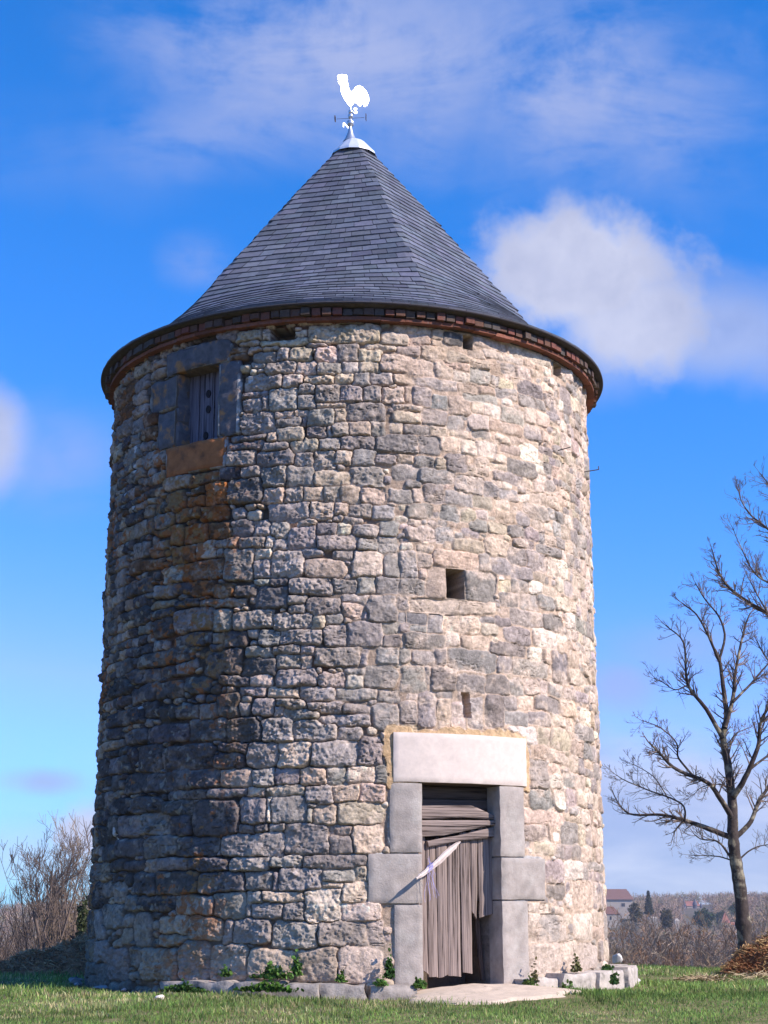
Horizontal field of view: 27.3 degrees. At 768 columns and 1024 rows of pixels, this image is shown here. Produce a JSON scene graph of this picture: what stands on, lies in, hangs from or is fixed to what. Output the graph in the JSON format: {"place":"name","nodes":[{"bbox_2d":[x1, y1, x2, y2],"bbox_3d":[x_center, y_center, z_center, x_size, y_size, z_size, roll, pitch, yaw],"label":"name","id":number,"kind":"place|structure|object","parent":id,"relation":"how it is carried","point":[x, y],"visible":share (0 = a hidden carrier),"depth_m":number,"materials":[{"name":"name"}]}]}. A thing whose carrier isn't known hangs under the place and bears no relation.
{"place":"outdoors","nodes":[
{"label":"outdoors","id":0,"kind":"place"},
{"bbox_2d":[0,904,767,1023],"bbox_3d":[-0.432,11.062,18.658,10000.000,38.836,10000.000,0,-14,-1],"label":"ground","id":1,"kind":"structure","parent":0,"point":[689,911],"depth_m":15.43,"materials":[{"name":"green plant"}]},
{"bbox_2d":[0,911,70,960],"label":"bare tree","id":2,"kind":"object","parent":1,"relation":"on","point":[3,946],"visible":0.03,"depth_m":50.04,"materials":[{"name":"brown plant"}]},
{"bbox_2d":[0,826,76,961],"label":"bare tree","id":3,"kind":"object","parent":1,"relation":"on","point":[20,941],"visible":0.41,"depth_m":44.87,"materials":[{"name":"brown plant"}]},
{"bbox_2d":[0,929,88,976],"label":"straw heap","id":4,"kind":"object","parent":1,"relation":"on","point":[66,956],"visible":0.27,"depth_m":22.87,"materials":[{"name":"brown plant"}]},
{"bbox_2d":[0,818,91,959],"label":"bare tree","id":5,"kind":"object","parent":1,"relation":"on","point":[68,870],"visible":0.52,"depth_m":40.55,"materials":[{"name":"brown plant"}]},
{"bbox_2d":[23,809,90,949],"bbox_3d":[-8.352,11.865,43.048,2.986,7.406,3.910,-4,-15,14],"label":"bare tree","id":6,"kind":"object","parent":1,"relation":"on","point":[70,914],"visible":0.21,"depth_m":42.83,"materials":[{"name":"brown plant"}]},
{"bbox_2d":[70,978,81,985],"bbox_3d":[-3.694,5.631,18.947,0.138,0.095,0.188,6,-15,-22],"label":"loose stone","id":7,"kind":"object","parent":1,"relation":"on","point":[75,980],"visible":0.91,"depth_m":18.89,"materials":[{"name":"stone"}]},
{"bbox_2d":[75,894,88,938],"bbox_3d":[-7.516,11.802,39.160,0.419,4.616,0.410,9,-17,-32],"label":"ivy clump","id":8,"kind":"object","parent":1,"relation":"on","point":[81,920],"visible":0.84,"depth_m":39.51,"materials":[{"name":"green plant"}]},
{"bbox_2d":[92,985,107,988],"bbox_3d":[-3.239,5.423,18.061,0.192,0.047,0.253,0,-14,-1],"label":"loose stone","id":9,"kind":"object","parent":1,"relation":"on","point":[101,987],"visible":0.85,"depth_m":18.01,"materials":[{"name":"stone"}]},
{"bbox_2d":[150,978,211,993],"bbox_3d":[-2.155,5.040,16.836,0.789,0.164,0.114,-7,-16,26],"label":"weed","id":10,"kind":"object","parent":1,"relation":"on","point":[187,988],"visible":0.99,"depth_m":16.80,"materials":[{"name":"green plant"}]},
{"bbox_2d":[233,978,303,992],"bbox_3d":[-1.225,4.939,16.510,0.813,0.154,0.112,-3,-15,12],"label":"weed","id":11,"kind":"object","parent":1,"relation":"on","point":[272,987],"visible":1,"depth_m":16.49,"materials":[{"name":"green plant"}]},
{"bbox_2d":[84,138,638,999],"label":"windmill tower","id":12,"kind":"structure","parent":1,"relation":"on","point":[346,676],"depth_m":18.34,"materials":[{"name":"stone"}]},
{"bbox_2d":[218,964,232,976],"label":"weed","id":13,"kind":"object","parent":12,"relation":"on","point":[225,972],"visible":1,"depth_m":16.95,"materials":[{"name":"green plant"}]},
{"bbox_2d":[249,961,297,979],"bbox_3d":[-1.167,4.865,16.812,0.564,0.196,0.111,-3,-15,13],"label":"weed","id":14,"kind":"object","parent":12,"relation":"on","point":[270,972],"visible":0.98,"depth_m":16.79,"materials":[{"name":"green plant"}]},
{"bbox_2d":[287,949,303,975],"bbox_3d":[-0.948,4.797,16.852,0.185,0.285,0.107,-2,-14,9],"label":"weed","id":15,"kind":"object","parent":12,"relation":"on","point":[296,970],"visible":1,"depth_m":16.82,"materials":[{"name":"green plant"}]},
{"bbox_2d":[335,969,347,982],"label":"weed","id":16,"kind":"object","parent":12,"relation":"on","point":[338,979],"visible":1,"depth_m":16.70,"materials":[{"name":"green plant"}]},
{"bbox_2d":[334,74,368,141],"bbox_3d":[-0.485,-5.840,22.953,0.463,1.054,0.416,-4,-15,14],"label":"weathervane","id":17,"kind":"object","parent":12,"relation":"on","point":[358,95],"visible":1,"depth_m":22.99,"materials":[{"name":"metal"}]},
{"bbox_2d":[372,974,388,986],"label":"weed","id":18,"kind":"object","parent":12,"relation":"on","point":[380,982],"visible":1,"depth_m":16.62,"materials":[{"name":"green plant"}]},
{"bbox_2d":[383,944,394,978],"bbox_3d":[0.055,4.777,16.816,0.130,0.367,0.114,0,-14,-1],"label":"weed","id":19,"kind":"object","parent":12,"relation":"on","point":[389,973],"visible":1,"depth_m":16.79,"materials":[{"name":"green plant"}]},
{"bbox_2d":[416,841,460,896],"bbox_3d":[0.592,3.924,17.299,0.774,0.669,0.090,14,-20,-43],"label":"wooden stick","id":20,"kind":"object","parent":12,"relation":"on","point":[444,855],"visible":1,"depth_m":17.27,"materials":[{"name":"white wood"}]},
{"bbox_2d":[418,786,494,979],"bbox_3d":[0.757,4.124,17.613,1.114,2.111,0.287,6,-15,-23],"label":"door","id":21,"kind":"structure","parent":12,"relation":"in","point":[448,913],"depth_m":17.57,"materials":[{"name":"brown wood"}]},
{"bbox_2d":[570,948,582,971],"bbox_3d":[2.179,5.068,17.958,0.107,0.301,0.160,-10,-18,36],"label":"weed","id":22,"kind":"object","parent":12,"relation":"on","point":[576,966],"visible":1,"depth_m":17.93,"materials":[{"name":"green plant"}]},
{"bbox_2d":[601,964,612,970],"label":"weed","id":23,"kind":"object","parent":12,"relation":"on","point":[606,967],"visible":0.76,"depth_m":18.47,"materials":[{"name":"green plant"}]},
{"bbox_2d":[609,965,619,984],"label":"weed","id":24,"kind":"object","parent":12,"relation":"on","point":[613,979],"visible":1,"depth_m":17.77,"materials":[{"name":"green plant"}]},
{"bbox_2d":[0,890,767,966],"bbox_3d":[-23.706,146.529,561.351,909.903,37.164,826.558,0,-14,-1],"label":"wood","id":25,"kind":"object","parent":1,"relation":"on","point":[720,901],"visible":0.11,"depth_m":737.28,"materials":[{"name":"brown plant"}]},
{"bbox_2d":[409,983,580,1004],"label":"stone slab","id":26,"kind":"structure","parent":1,"relation":"on","point":[477,993],"depth_m":16.52,"materials":[{"name":"beige stone"}]},
{"bbox_2d":[411,976,426,988],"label":"weed","id":27,"kind":"object","parent":26,"relation":"on","point":[419,983],"visible":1,"depth_m":16.73,"materials":[{"name":"green plant"}]},
{"bbox_2d":[521,975,538,985],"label":"weed","id":28,"kind":"object","parent":26,"relation":"on","point":[530,981],"visible":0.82,"depth_m":17.26,"materials":[{"name":"green plant"}]},
{"bbox_2d":[531,956,539,980],"bbox_3d":[1.651,5.034,17.419,0.104,0.287,0.119,-11,-18,37],"label":"weed","id":29,"kind":"object","parent":26,"relation":"on","point":[534,976],"visible":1,"depth_m":17.40,"materials":[{"name":"green plant"}]},
{"bbox_2d":[560,979,578,988],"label":"weed","id":30,"kind":"object","parent":26,"relation":"on","point":[570,985],"visible":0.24,"depth_m":17.35,"materials":[{"name":"green plant"}]},
{"bbox_2d":[605,906,619,927],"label":"house","id":31,"kind":"structure","parent":1,"relation":"on","point":[611,914],"depth_m":505.40,"materials":[{"name":"white paint"}]},
{"bbox_2d":[612,953,622,963],"bbox_3d":[3.593,6.893,24.420,0.108,0.162,0.202,12,-18,-39],"label":"loose stone","id":32,"kind":"object","parent":1,"relation":"on","point":[617,958],"visible":0.98,"depth_m":24.36,"materials":[{"name":"stone"}]},
{"bbox_2d":[606,889,632,918],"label":"house","id":33,"kind":"structure","parent":1,"relation":"on","point":[621,899],"depth_m":740.54,"materials":[{"name":"white paint"}]},
{"bbox_2d":[608,932,637,963],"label":"thicket tree","id":34,"kind":"object","parent":1,"relation":"on","point":[615,948],"visible":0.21,"depth_m":46.20,"materials":[{"name":"brown plant"}]},
{"bbox_2d":[627,903,643,925],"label":"evergreen tree","id":35,"kind":"object","parent":1,"relation":"on","point":[633,906],"visible":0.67,"depth_m":466.03,"materials":[{"name":"green plant"}]},
{"bbox_2d":[610,906,666,960],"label":"thicket tree","id":36,"kind":"object","parent":1,"relation":"on","point":[624,929],"visible":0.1,"depth_m":102.54,"materials":[{"name":"brown plant"}]},
{"bbox_2d":[616,899,666,952],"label":"thicket tree","id":37,"kind":"object","parent":1,"relation":"on","point":[661,934],"visible":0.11,"depth_m":126.67,"materials":[{"name":"brown plant"}]},
{"bbox_2d":[626,947,657,964],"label":"thicket tree","id":38,"kind":"object","parent":1,"relation":"on","point":[638,959],"visible":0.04,"depth_m":42.85,"materials":[{"name":"brown plant"}]},
{"bbox_2d":[609,914,684,961],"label":"thicket tree","id":39,"kind":"object","parent":1,"relation":"on","point":[643,930],"visible":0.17,"depth_m":97.03,"materials":[{"name":"brown plant"}]},
{"bbox_2d":[644,891,653,927],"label":"evergreen tree","id":40,"kind":"object","parent":1,"relation":"on","point":[648,904],"visible":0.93,"depth_m":544.85,"materials":[{"name":"green plant"}]},
{"bbox_2d":[608,923,697,965],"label":"thicket tree","id":41,"kind":"object","parent":1,"relation":"on","point":[632,951],"visible":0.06,"depth_m":80.25,"materials":[{"name":"brown plant"}]},
{"bbox_2d":[648,917,657,928],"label":"cottage","id":42,"kind":"structure","parent":1,"relation":"on","point":[655,919],"depth_m":583.17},
{"bbox_2d":[626,931,680,966],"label":"thicket tree","id":43,"kind":"object","parent":1,"relation":"on","point":[650,953],"visible":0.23,"depth_m":44.69,"materials":[{"name":"brown plant"}]},
{"bbox_2d":[607,916,699,959],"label":"thicket tree","id":44,"kind":"object","parent":1,"relation":"on","point":[657,929],"visible":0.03,"depth_m":127.44,"materials":[{"name":"brown plant"}]},
{"bbox_2d":[608,918,702,966],"bbox_3d":[9.742,17.811,55.428,4.574,7.084,6.627,-8,-16,28],"label":"thicket tree","id":45,"kind":"object","parent":1,"relation":"on","point":[649,937],"visible":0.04,"depth_m":56.04,"materials":[{"name":"brown plant"}]},
{"bbox_2d":[627,921,691,964],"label":"thicket tree","id":46,"kind":"object","parent":1,"relation":"on","point":[675,941],"visible":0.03,"depth_m":77.91,"materials":[{"name":"brown plant"}]},
{"bbox_2d":[608,922,712,967],"bbox_3d":[9.871,16.831,52.554,6.099,6.230,4.539,3,-15,-11],"label":"thicket tree","id":47,"kind":"object","parent":1,"relation":"on","point":[657,937],"visible":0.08,"depth_m":52.55,"materials":[{"name":"brown plant"}]},
{"bbox_2d":[614,936,710,966],"bbox_3d":[6.759,12.295,39.168,2.657,3.647,3.570,-5,-15,19],"label":"thicket tree","id":48,"kind":"object","parent":1,"relation":"on","point":[680,963],"visible":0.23,"depth_m":40.20,"materials":[{"name":"brown plant"}]},
{"bbox_2d":[608,921,718,966],"bbox_3d":[10.387,19.824,61.484,3.698,7.707,7.103,-10,-18,35],"label":"thicket tree","id":49,"kind":"object","parent":1,"relation":"on","point":[682,939],"visible":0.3,"depth_m":62.10,"materials":[{"name":"brown plant"}]},
{"bbox_2d":[621,911,708,967],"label":"thicket tree","id":50,"kind":"object","parent":1,"relation":"on","point":[665,940],"visible":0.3,"depth_m":76.64,"materials":[{"name":"brown plant"}]},
{"bbox_2d":[608,903,721,966],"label":"thicket tree","id":51,"kind":"object","parent":1,"relation":"on","point":[647,926],"visible":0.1,"depth_m":118.03,"materials":[{"name":"brown plant"}]},
{"bbox_2d":[660,908,672,934],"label":"evergreen tree","id":52,"kind":"object","parent":1,"relation":"on","point":[665,923],"visible":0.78,"depth_m":407.84,"materials":[{"name":"green plant"}]},
{"bbox_2d":[626,936,717,967],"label":"thicket tree","id":53,"kind":"object","parent":1,"relation":"on","point":[665,954],"visible":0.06,"depth_m":65.64,"materials":[{"name":"brown plant"}]},
{"bbox_2d":[609,907,736,965],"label":"thicket tree","id":54,"kind":"object","parent":1,"relation":"on","point":[628,941],"visible":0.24,"depth_m":90.24,"materials":[{"name":"brown plant"}]},
{"bbox_2d":[624,939,722,967],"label":"thicket tree","id":55,"kind":"object","parent":1,"relation":"on","point":[677,957],"visible":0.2,"depth_m":47.24,"materials":[{"name":"brown plant"}]},
{"bbox_2d":[674,918,679,931],"bbox_3d":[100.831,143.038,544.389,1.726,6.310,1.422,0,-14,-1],"label":"cottage","id":56,"kind":"structure","parent":1,"relation":"on","point":[677,920],"depth_m":544.15,"materials":[{"name":"white paint"}]},
{"bbox_2d":[631,920,723,962],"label":"thicket tree","id":57,"kind":"object","parent":1,"relation":"on","point":[692,938],"visible":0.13,"depth_m":98.11,"materials":[{"name":"brown plant"}]},
{"bbox_2d":[626,924,736,967],"bbox_3d":[10.421,19.423,59.775,7.076,7.562,4.883,2,-14,-6],"label":"thicket tree","id":58,"kind":"object","parent":1,"relation":"on","point":[690,947],"visible":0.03,"depth_m":59.61,"materials":[{"name":"brown plant"}]},
{"bbox_2d":[653,928,714,967],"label":"thicket tree","id":59,"kind":"object","parent":1,"relation":"on","point":[666,951],"visible":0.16,"depth_m":60.69,"materials":[{"name":"brown plant"}]},
{"bbox_2d":[602,571,767,948],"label":"bare tree","id":60,"kind":"object","parent":1,"relation":"on","point":[743,922],"visible":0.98,"depth_m":26.63,"materials":[{"name":"brown plant"}]},
{"bbox_2d":[637,925,736,966],"bbox_3d":[12.714,19.253,59.315,4.784,7.410,6.933,8,-16,-29],"label":"thicket tree","id":61,"kind":"object","parent":1,"relation":"on","point":[724,930],"visible":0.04,"depth_m":61.94,"materials":[{"name":"brown plant"}]},
{"bbox_2d":[685,901,699,907],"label":"manor house","id":62,"kind":"structure","parent":1,"relation":"on","point":[689,904],"depth_m":883.50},
{"bbox_2d":[692,898,696,908],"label":"turret","id":63,"kind":"object","parent":1,"relation":"on","point":[694,904],"visible":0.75,"depth_m":874.33,"materials":[{"name":"stone"}]},
{"bbox_2d":[639,924,757,966],"bbox_3d":[12.473,18.433,56.946,4.719,7.308,6.838,9,-17,-33],"label":"thicket tree","id":64,"kind":"object","parent":1,"relation":"on","point":[674,945],"visible":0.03,"depth_m":59.37,"materials":[{"name":"brown plant"}]},
{"bbox_2d":[692,907,716,928],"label":"evergreen tree","id":65,"kind":"object","parent":1,"relation":"on","point":[710,916],"visible":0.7,"depth_m":581.70,"materials":[{"name":"green plant"}]},
{"bbox_2d":[673,972,735,981],"bbox_3d":[4.198,6.137,20.840,0.856,0.162,0.744,0,-14,-1],"label":"loose straw","id":66,"kind":"object","parent":1,"relation":"on","point":[705,977],"visible":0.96,"depth_m":20.73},
{"bbox_2d":[651,910,767,965],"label":"thicket tree","id":67,"kind":"object","parent":1,"relation":"on","point":[765,921],"visible":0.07,"depth_m":64.55,"materials":[{"name":"brown plant"}]},
{"bbox_2d":[684,926,736,966],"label":"thicket tree","id":68,"kind":"object","parent":1,"relation":"on","point":[719,947],"visible":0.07,"depth_m":97.06,"materials":[{"name":"brown plant"}]},
{"bbox_2d":[687,929,734,968],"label":"thicket tree","id":69,"kind":"object","parent":1,"relation":"on","point":[714,949],"visible":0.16,"depth_m":54.95,"materials":[{"name":"brown plant"}]},
{"bbox_2d":[654,914,767,967],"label":"thicket tree","id":70,"kind":"object","parent":1,"relation":"on","point":[718,950],"visible":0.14,"depth_m":43.85,"materials":[{"name":"brown plant"}]},
{"bbox_2d":[674,909,765,964],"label":"thicket tree","id":71,"kind":"object","parent":1,"relation":"on","point":[701,943],"visible":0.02,"depth_m":109.44,"materials":[{"name":"brown plant"}]},
{"bbox_2d":[714,910,727,925],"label":"evergreen tree","id":72,"kind":"object","parent":1,"relation":"on","point":[720,914],"visible":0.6,"depth_m":631.55,"materials":[{"name":"green plant"}]},
{"bbox_2d":[720,913,730,934],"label":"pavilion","id":73,"kind":"structure","parent":1,"relation":"on","point":[723,917],"depth_m":623.00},
{"bbox_2d":[716,926,735,957],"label":"thicket tree","id":74,"kind":"object","parent":1,"relation":"on","point":[726,942],"visible":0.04,"depth_m":67.67,"materials":[{"name":"brown plant"}]},
{"bbox_2d":[685,896,767,950],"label":"thicket tree","id":75,"kind":"object","parent":1,"relation":"on","point":[700,918],"visible":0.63,"depth_m":112.06,"materials":[{"name":"brown plant"}]},
{"bbox_2d":[727,902,734,914],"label":"evergreen tree","id":76,"kind":"object","parent":1,"relation":"on","point":[731,908],"visible":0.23,"depth_m":680.81,"materials":[{"name":"green plant"}]},
{"bbox_2d":[697,931,767,976],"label":"straw heap","id":77,"kind":"object","parent":1,"relation":"on","point":[749,957],"visible":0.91,"depth_m":22.65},
{"bbox_2d":[699,454,767,699],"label":"bare tree","id":78,"kind":"object","parent":1,"relation":"on","point":[749,603],"visible":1,"depth_m":26.13,"materials":[{"name":"brown plant"}]},
{"bbox_2d":[718,903,767,956],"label":"thicket tree","id":79,"kind":"object","parent":1,"relation":"on","point":[732,933],"visible":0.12,"depth_m":93.65,"materials":[{"name":"brown plant"}]},
{"bbox_2d":[720,970,767,979],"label":"loose straw","id":80,"kind":"object","parent":1,"relation":"on","point":[747,974],"visible":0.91,"depth_m":21.23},
{"bbox_2d":[751,918,764,942],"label":"thicket tree","id":81,"kind":"object","parent":1,"relation":"on","point":[757,933],"visible":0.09,"depth_m":67.11,"materials":[{"name":"brown plant"}]},
{"bbox_2d":[0,0,767,908],"label":"sky","id":82,"kind":"structure","parent":0,"point":[603,164],"materials":[{"name":"blue"}]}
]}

